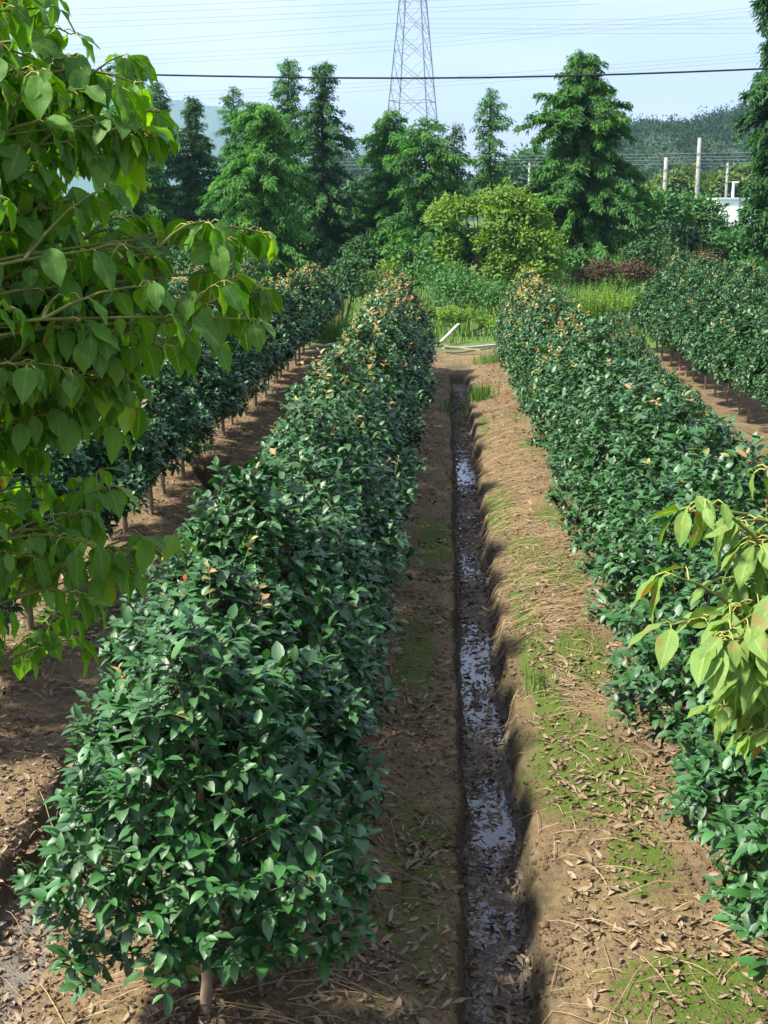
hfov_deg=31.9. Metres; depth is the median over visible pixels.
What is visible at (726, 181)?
utility pole
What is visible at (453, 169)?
redwood tree
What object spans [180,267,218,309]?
camellia shrub
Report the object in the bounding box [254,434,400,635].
camellia shrub
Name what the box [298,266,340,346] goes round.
camellia shrub
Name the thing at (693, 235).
understorey bush
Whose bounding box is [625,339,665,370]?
camellia shrub
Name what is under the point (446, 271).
end bush
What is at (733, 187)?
camera mast
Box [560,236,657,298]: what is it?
maroon shrub
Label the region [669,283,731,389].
camellia shrub
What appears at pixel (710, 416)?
camellia shrub
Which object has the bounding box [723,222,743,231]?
understorey bush
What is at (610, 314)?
camellia shrub
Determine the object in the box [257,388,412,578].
camellia shrub
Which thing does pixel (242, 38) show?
power wire
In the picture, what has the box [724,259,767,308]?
camellia shrub
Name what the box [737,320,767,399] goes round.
camellia shrub
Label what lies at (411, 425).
camellia shrub
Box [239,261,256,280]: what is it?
camellia shrub
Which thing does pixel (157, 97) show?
redwood tree
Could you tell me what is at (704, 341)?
camellia shrub
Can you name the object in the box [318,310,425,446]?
camellia shrub
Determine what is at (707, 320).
camellia shrub
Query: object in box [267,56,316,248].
redwood tree
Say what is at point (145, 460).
camellia shrub
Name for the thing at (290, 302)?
camellia shrub
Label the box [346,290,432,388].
camellia shrub
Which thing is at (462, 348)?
board
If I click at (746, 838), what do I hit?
camellia shrub
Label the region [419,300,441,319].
end bush
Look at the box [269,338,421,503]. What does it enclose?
camellia shrub
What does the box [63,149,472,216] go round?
woodland
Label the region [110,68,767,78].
cable
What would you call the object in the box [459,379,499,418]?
grass tuft
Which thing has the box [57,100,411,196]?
hill
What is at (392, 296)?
camellia shrub
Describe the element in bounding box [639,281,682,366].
camellia shrub
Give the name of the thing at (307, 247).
understorey bush
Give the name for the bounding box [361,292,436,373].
camellia shrub
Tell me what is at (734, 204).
white building
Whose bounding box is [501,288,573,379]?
camellia shrub
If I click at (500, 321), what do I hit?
camellia shrub
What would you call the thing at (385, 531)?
camellia shrub
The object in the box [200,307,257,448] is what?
camellia shrub
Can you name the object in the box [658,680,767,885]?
camellia shrub
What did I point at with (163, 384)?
camellia shrub
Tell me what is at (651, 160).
power wire
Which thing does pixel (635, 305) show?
camellia shrub
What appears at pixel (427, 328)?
camellia shrub
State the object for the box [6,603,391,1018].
camellia shrub
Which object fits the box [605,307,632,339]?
camellia shrub
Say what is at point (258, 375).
camellia shrub
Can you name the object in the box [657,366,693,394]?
camellia shrub
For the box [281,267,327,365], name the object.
camellia shrub
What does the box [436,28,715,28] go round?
power wire
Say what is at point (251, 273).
camellia shrub
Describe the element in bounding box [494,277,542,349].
camellia shrub
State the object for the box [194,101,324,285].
redwood tree
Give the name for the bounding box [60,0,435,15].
power wire
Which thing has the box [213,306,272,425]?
camellia shrub
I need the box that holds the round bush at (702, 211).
[619,180,732,269]
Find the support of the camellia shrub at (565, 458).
on the ground at (548, 889)
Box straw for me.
[0,382,763,1023]
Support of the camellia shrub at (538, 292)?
on the ground at (548, 889)
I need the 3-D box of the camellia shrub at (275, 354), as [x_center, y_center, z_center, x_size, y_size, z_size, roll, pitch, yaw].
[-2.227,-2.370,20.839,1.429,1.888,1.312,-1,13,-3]
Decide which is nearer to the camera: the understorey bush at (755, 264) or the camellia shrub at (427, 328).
the camellia shrub at (427, 328)
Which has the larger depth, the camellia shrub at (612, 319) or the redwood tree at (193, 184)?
the redwood tree at (193, 184)
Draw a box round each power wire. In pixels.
[21,26,418,52]
[60,0,288,9]
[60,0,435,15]
[64,4,588,28]
[72,1,568,22]
[77,22,409,44]
[86,8,744,57]
[91,15,754,66]
[102,11,748,61]
[167,56,758,96]
[168,53,752,92]
[170,60,756,100]
[359,159,750,164]
[370,162,760,168]
[414,23,632,24]
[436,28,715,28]
[498,156,750,159]
[511,33,704,33]
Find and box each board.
[296,347,329,353]
[302,342,339,348]
[436,323,459,345]
[442,344,497,349]
[444,345,481,350]
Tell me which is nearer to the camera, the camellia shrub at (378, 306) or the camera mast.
the camellia shrub at (378, 306)
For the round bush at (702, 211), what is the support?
on the ground at (548, 889)
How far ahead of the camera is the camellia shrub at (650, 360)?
20.31 m
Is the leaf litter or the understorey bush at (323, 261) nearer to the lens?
the leaf litter
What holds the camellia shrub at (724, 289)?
on the ground at (548, 889)
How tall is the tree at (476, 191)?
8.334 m
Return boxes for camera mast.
[731,181,738,199]
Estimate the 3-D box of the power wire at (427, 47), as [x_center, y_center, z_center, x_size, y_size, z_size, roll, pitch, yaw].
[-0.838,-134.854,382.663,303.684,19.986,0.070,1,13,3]
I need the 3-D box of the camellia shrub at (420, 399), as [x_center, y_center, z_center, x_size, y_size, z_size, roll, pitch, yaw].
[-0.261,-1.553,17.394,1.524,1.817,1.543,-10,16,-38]
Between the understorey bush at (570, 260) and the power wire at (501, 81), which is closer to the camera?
the understorey bush at (570, 260)
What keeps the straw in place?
on the ground at (548, 889)
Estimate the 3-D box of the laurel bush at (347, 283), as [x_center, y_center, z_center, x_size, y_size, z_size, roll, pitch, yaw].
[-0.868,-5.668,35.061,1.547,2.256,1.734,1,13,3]
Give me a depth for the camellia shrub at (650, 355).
21.12 m
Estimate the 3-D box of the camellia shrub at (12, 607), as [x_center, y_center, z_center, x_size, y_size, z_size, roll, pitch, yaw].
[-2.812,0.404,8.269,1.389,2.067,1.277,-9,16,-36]
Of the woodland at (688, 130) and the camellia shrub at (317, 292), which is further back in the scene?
the woodland at (688, 130)
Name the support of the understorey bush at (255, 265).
on the ground at (548, 889)
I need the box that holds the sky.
[7,0,767,181]
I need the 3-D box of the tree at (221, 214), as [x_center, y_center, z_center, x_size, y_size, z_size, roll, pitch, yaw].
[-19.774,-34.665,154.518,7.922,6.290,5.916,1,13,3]
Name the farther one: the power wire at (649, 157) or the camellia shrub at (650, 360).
the power wire at (649, 157)
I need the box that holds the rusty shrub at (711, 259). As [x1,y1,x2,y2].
[664,243,729,265]
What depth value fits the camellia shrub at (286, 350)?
21.71 m
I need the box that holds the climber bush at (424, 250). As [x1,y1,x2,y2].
[372,235,441,292]
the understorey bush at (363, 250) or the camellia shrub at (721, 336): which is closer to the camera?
the camellia shrub at (721, 336)
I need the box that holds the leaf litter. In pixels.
[0,362,767,1023]
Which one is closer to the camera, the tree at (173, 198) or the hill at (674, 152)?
the tree at (173, 198)
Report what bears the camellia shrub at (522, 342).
on the ground at (548, 889)
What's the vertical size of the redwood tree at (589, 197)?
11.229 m
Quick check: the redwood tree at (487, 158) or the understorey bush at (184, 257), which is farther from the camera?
the redwood tree at (487, 158)
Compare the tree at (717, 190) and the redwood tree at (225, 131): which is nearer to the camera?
the redwood tree at (225, 131)
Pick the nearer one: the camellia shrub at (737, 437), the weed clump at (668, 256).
the camellia shrub at (737, 437)
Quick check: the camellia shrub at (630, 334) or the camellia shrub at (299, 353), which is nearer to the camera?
the camellia shrub at (630, 334)
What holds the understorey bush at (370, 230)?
on the ground at (548, 889)
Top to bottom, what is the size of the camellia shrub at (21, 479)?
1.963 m
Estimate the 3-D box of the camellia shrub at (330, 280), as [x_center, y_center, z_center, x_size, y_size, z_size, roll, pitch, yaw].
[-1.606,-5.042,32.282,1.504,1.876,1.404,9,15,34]
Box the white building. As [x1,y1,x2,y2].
[707,198,751,225]
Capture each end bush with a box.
[350,262,426,296]
[400,253,486,307]
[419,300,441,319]
[420,268,489,311]
[435,305,502,336]
[462,273,519,317]
[553,285,588,308]
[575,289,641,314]
[624,280,654,297]
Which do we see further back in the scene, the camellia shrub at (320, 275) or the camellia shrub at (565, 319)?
the camellia shrub at (320, 275)
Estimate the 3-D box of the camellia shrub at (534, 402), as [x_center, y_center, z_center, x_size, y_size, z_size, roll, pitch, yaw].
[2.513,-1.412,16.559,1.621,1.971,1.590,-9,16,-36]
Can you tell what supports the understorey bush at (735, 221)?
on the ground at (548, 889)
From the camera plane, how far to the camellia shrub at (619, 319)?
26.35 m
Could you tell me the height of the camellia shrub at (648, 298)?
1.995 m
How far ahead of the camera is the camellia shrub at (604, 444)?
11.59 m
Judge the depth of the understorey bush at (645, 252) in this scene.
52.48 m
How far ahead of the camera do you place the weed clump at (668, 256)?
51.19 m
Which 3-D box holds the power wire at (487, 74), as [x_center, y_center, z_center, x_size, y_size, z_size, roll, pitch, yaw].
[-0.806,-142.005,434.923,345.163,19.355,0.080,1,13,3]
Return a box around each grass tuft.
[314,315,352,343]
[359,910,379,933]
[437,397,466,428]
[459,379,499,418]
[460,350,497,366]
[519,660,558,694]
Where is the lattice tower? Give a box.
[383,0,438,210]
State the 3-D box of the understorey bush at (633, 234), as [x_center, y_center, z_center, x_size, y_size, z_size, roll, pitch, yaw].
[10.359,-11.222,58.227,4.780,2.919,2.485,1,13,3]
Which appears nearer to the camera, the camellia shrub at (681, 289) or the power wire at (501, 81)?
the camellia shrub at (681, 289)
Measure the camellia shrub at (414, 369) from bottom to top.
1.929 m
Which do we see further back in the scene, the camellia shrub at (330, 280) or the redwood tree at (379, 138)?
the redwood tree at (379, 138)
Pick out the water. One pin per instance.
(491, 838)
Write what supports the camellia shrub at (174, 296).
on the ground at (548, 889)
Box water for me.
[454,393,517,1023]
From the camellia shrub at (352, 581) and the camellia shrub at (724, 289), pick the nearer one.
the camellia shrub at (352, 581)
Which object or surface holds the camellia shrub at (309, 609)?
on the ground at (548, 889)
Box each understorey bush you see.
[154,244,203,280]
[231,250,279,281]
[271,220,340,259]
[298,247,341,273]
[306,215,377,258]
[341,231,390,271]
[351,226,378,239]
[430,222,476,265]
[435,215,507,278]
[539,243,601,292]
[617,222,668,284]
[619,231,684,286]
[625,219,693,271]
[648,212,752,264]
[680,224,761,264]
[722,250,767,283]
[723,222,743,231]
[732,216,759,259]
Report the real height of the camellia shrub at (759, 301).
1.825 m
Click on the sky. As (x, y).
(681, 94)
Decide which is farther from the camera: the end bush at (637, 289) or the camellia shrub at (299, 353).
the end bush at (637, 289)
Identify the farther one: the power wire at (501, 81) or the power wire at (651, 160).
the power wire at (501, 81)
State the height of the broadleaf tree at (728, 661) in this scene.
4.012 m
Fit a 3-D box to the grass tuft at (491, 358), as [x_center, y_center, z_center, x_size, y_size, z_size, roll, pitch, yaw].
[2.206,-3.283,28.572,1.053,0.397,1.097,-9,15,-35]
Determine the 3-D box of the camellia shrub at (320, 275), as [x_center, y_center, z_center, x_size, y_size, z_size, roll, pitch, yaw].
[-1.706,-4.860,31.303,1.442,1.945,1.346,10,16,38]
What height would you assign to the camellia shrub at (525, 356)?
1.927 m
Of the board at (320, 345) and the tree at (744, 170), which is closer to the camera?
the board at (320, 345)
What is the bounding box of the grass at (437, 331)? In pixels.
[165,271,659,344]
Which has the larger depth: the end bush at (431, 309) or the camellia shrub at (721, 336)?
the end bush at (431, 309)
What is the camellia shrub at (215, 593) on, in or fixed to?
on the ground at (548, 889)
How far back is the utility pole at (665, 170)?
131.17 m
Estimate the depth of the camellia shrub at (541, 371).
17.35 m
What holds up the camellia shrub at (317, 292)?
on the ground at (548, 889)
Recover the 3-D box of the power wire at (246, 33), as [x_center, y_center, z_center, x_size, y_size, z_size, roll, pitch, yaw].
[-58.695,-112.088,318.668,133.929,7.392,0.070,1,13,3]
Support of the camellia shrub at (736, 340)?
on the ground at (548, 889)
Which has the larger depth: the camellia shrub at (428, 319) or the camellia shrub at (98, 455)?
the camellia shrub at (428, 319)
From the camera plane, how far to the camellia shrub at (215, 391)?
15.88 m
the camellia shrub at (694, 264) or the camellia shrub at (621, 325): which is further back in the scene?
the camellia shrub at (694, 264)
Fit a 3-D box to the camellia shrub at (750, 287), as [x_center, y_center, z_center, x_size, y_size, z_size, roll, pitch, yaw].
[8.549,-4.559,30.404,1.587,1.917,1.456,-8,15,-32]
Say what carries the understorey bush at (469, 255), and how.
on the ground at (548, 889)
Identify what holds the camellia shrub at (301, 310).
on the ground at (548, 889)
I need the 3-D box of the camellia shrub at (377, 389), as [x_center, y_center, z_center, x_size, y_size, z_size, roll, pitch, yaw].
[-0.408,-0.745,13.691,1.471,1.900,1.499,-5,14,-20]
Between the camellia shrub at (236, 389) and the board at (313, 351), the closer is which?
the camellia shrub at (236, 389)
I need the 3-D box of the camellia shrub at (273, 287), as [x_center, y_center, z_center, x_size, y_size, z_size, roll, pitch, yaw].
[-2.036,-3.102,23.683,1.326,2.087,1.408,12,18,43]
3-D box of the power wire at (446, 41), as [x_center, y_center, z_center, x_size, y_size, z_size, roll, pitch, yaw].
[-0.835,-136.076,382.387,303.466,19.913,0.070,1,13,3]
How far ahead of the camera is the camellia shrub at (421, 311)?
25.84 m
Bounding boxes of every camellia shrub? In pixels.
[0,569,25,635]
[5,467,65,599]
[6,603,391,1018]
[23,438,103,628]
[31,410,154,593]
[43,554,395,886]
[72,391,168,494]
[90,456,399,772]
[100,376,188,534]
[129,332,219,493]
[140,359,216,514]
[157,330,240,478]
[168,276,197,314]
[168,283,181,300]
[172,268,211,308]
[175,454,407,690]
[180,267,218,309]
[190,328,250,462]
[196,264,218,304]
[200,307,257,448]
[209,316,270,435]
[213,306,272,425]
[228,264,248,296]
[230,393,422,591]
[238,260,260,283]
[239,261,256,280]
[242,308,285,415]
[243,298,296,405]
[249,276,302,389]
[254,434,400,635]
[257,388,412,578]
[263,309,303,397]
[268,365,420,524]
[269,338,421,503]
[270,273,316,376]
[271,279,312,383]
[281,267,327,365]
[283,280,319,370]
[292,268,340,354]
[293,346,428,489]
[294,279,330,360]
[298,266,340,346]
[300,261,342,342]
[312,265,343,338]
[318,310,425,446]
[321,322,422,419]
[336,295,420,396]
[337,344,427,459]
[339,284,428,380]
[342,321,433,416]
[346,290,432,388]
[351,308,441,405]
[360,275,435,360]
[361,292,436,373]
[378,271,436,348]
[378,280,443,354]
[382,266,436,342]
[390,292,436,365]
[490,275,534,345]
[491,290,550,364]
[493,268,550,332]
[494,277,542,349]
[494,282,546,350]
[495,274,566,353]
[499,286,579,386]
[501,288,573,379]
[502,284,550,355]
[505,299,575,396]
[512,303,592,419]
[513,304,616,422]
[518,309,574,395]
[521,313,637,456]
[523,318,615,449]
[535,340,648,465]
[542,372,697,540]
[544,349,663,498]
[546,357,668,505]
[558,390,735,580]
[572,424,757,618]
[578,409,764,646]
[595,489,767,792]
[601,307,618,332]
[602,429,767,712]
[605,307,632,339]
[607,313,634,339]
[614,318,636,339]
[615,323,634,348]
[616,327,638,359]
[622,332,660,364]
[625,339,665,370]
[626,271,667,351]
[632,272,683,360]
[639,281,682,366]
[639,346,665,373]
[640,355,664,376]
[644,364,670,384]
[650,284,694,370]
[652,366,678,389]
[653,285,696,376]
[656,249,691,280]
[656,292,706,382]
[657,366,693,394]
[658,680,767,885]
[665,249,695,279]
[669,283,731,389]
[670,256,697,282]
[673,382,695,405]
[678,253,704,284]
[678,385,711,423]
[682,299,734,396]
[684,394,716,427]
[685,255,716,288]
[688,301,739,406]
[690,258,721,305]
[694,259,733,292]
[695,407,736,441]
[698,758,767,981]
[701,303,765,413]
[702,254,740,300]
[708,308,767,422]
[712,427,752,507]
[714,262,752,307]
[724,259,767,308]
[729,326,767,402]
[732,268,767,311]
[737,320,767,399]
[746,281,767,314]
[750,364,767,416]
[759,296,767,319]
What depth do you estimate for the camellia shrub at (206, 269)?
30.03 m
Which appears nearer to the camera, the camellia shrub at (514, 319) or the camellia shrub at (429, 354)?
the camellia shrub at (429, 354)
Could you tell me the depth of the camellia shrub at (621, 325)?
25.43 m
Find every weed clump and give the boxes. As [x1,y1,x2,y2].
[549,271,573,305]
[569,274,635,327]
[615,232,720,289]
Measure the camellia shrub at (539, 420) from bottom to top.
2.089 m
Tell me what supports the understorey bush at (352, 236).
on the ground at (548, 889)
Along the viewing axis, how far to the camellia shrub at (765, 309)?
28.29 m
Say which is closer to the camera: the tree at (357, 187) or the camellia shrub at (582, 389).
the camellia shrub at (582, 389)
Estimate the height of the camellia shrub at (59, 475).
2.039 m
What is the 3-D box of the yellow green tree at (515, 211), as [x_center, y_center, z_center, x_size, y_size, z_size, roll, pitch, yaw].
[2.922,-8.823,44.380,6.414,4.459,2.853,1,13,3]
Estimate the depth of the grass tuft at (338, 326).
32.06 m
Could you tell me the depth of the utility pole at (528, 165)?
185.78 m
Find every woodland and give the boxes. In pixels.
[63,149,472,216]
[465,98,766,213]
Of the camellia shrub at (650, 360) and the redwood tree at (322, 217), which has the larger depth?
the redwood tree at (322, 217)
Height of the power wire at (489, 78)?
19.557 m
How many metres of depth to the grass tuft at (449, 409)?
22.10 m
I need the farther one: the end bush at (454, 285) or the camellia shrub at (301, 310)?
the end bush at (454, 285)
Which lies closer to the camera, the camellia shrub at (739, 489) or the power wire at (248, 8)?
the camellia shrub at (739, 489)
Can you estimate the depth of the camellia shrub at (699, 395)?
15.79 m
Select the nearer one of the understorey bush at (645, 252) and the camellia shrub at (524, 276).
the camellia shrub at (524, 276)
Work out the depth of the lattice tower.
248.98 m
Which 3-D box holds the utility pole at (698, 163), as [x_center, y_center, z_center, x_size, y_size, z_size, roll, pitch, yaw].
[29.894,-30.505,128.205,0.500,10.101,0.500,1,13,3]
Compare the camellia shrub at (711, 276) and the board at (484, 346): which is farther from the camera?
the camellia shrub at (711, 276)
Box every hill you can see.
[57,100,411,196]
[91,177,483,220]
[480,120,751,220]
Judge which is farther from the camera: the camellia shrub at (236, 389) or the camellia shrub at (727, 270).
the camellia shrub at (727, 270)
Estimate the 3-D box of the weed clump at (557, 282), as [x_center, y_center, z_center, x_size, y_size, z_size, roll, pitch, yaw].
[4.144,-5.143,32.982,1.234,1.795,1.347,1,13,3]
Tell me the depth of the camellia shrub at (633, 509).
9.76 m
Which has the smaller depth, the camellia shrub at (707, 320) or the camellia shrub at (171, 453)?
the camellia shrub at (171, 453)
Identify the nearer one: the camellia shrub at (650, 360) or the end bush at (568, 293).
the camellia shrub at (650, 360)
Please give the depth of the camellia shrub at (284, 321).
22.72 m
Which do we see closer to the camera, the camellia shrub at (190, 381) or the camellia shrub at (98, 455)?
the camellia shrub at (98, 455)
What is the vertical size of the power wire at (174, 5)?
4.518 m
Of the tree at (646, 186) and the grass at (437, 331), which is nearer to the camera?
the grass at (437, 331)
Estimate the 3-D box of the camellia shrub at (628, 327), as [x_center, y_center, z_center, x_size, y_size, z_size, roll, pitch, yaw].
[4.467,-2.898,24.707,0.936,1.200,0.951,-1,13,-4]
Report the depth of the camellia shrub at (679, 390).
16.63 m
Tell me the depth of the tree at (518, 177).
201.93 m
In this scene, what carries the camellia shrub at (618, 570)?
on the ground at (548, 889)
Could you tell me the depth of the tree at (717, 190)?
166.69 m
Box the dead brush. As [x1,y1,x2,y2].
[183,438,242,492]
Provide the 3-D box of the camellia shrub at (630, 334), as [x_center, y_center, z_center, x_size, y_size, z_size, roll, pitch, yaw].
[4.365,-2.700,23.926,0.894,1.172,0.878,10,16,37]
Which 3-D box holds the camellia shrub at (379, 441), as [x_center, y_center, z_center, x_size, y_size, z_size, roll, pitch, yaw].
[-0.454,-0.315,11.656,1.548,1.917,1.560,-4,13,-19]
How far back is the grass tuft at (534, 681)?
9.14 m
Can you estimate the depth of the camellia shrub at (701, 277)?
35.67 m
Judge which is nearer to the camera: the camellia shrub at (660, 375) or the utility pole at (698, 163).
the camellia shrub at (660, 375)
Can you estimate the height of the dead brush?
0.662 m
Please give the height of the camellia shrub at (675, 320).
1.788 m
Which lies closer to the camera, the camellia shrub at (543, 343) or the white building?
the camellia shrub at (543, 343)
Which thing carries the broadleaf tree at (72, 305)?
on the ground at (548, 889)
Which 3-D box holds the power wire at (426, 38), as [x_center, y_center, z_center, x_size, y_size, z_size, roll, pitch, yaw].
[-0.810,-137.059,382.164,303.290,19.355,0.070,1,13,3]
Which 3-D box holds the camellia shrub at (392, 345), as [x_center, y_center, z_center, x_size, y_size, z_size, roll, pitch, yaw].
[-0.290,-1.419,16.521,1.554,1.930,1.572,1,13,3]
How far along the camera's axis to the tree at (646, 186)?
150.98 m
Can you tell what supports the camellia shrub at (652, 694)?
on the ground at (548, 889)
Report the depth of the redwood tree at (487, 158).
63.89 m
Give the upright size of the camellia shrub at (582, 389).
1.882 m
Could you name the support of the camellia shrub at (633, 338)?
on the ground at (548, 889)
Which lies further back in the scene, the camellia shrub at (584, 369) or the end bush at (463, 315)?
the end bush at (463, 315)
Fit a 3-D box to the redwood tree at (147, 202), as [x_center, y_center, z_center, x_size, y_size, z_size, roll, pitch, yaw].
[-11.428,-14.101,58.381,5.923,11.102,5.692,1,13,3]
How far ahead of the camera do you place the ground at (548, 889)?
7.71 m
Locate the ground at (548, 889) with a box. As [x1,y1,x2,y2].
[0,221,767,1023]
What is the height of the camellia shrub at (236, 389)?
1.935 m
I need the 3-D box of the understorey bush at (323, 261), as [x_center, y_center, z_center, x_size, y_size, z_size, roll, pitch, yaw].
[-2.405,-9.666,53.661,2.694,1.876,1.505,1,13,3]
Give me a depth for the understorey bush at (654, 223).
60.86 m
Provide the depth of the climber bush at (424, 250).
42.61 m
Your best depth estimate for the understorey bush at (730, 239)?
57.24 m
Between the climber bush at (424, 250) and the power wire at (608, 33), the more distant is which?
the power wire at (608, 33)
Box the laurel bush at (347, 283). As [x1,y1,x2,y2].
[323,251,380,323]
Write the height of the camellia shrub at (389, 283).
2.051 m
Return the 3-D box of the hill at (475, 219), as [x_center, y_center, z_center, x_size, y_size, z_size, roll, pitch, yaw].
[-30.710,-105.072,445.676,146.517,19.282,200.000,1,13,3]
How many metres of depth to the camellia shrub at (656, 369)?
19.42 m
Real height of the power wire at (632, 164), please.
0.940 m
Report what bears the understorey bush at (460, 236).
on the ground at (548, 889)
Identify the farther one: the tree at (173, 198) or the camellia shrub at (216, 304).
the tree at (173, 198)
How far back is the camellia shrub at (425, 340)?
23.25 m
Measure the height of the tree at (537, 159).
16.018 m
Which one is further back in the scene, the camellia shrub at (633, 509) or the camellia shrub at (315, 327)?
the camellia shrub at (315, 327)
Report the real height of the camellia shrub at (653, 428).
1.852 m
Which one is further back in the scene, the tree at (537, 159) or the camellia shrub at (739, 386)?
the tree at (537, 159)
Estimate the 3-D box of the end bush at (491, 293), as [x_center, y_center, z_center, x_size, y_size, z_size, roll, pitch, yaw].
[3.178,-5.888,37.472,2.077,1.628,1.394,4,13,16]
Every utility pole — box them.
[524,163,534,185]
[662,157,667,226]
[694,138,701,221]
[724,163,733,197]
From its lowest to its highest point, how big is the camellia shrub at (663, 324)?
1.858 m
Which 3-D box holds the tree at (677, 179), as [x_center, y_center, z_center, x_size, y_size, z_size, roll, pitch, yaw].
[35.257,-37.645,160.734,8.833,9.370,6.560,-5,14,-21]
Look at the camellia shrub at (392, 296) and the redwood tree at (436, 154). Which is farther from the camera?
the redwood tree at (436, 154)
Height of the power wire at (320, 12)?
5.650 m
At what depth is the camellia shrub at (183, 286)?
26.83 m
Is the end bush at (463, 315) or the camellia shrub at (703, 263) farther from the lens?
the camellia shrub at (703, 263)
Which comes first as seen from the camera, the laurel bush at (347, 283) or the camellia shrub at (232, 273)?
the camellia shrub at (232, 273)
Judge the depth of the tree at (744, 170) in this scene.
175.06 m
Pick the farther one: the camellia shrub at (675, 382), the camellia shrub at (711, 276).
the camellia shrub at (711, 276)
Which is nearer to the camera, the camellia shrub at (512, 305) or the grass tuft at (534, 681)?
the grass tuft at (534, 681)
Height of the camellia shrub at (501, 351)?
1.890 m
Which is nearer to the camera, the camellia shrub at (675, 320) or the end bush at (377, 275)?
the camellia shrub at (675, 320)
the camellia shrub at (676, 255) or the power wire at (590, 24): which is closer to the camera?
the camellia shrub at (676, 255)
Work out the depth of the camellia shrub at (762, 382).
17.91 m
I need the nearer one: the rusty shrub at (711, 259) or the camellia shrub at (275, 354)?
the camellia shrub at (275, 354)
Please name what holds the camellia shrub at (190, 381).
on the ground at (548, 889)
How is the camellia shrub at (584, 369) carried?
on the ground at (548, 889)
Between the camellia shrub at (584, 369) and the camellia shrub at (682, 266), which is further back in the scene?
the camellia shrub at (682, 266)
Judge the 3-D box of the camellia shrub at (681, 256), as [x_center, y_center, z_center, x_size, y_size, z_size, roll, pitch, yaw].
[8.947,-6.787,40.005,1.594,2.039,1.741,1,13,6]
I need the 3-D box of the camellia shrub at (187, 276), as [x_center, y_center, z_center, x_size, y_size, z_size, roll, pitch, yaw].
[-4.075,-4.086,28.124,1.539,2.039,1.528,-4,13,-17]
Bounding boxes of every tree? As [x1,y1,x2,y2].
[0,0,282,680]
[84,54,178,278]
[140,81,188,279]
[143,184,186,207]
[156,95,228,273]
[184,186,229,218]
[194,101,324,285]
[208,86,247,230]
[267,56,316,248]
[283,60,372,277]
[336,175,375,212]
[352,108,418,273]
[367,116,476,283]
[376,176,570,306]
[426,177,486,222]
[429,122,478,235]
[461,84,517,271]
[476,157,534,197]
[500,143,557,197]
[501,48,663,289]
[626,451,767,764]
[638,182,677,224]
[647,158,714,228]
[704,168,749,197]
[723,161,758,197]
[731,0,767,283]
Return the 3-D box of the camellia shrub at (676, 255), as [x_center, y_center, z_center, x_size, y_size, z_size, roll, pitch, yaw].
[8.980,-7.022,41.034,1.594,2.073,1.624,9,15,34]
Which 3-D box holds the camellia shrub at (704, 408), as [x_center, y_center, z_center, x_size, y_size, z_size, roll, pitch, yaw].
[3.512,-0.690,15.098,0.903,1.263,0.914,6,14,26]

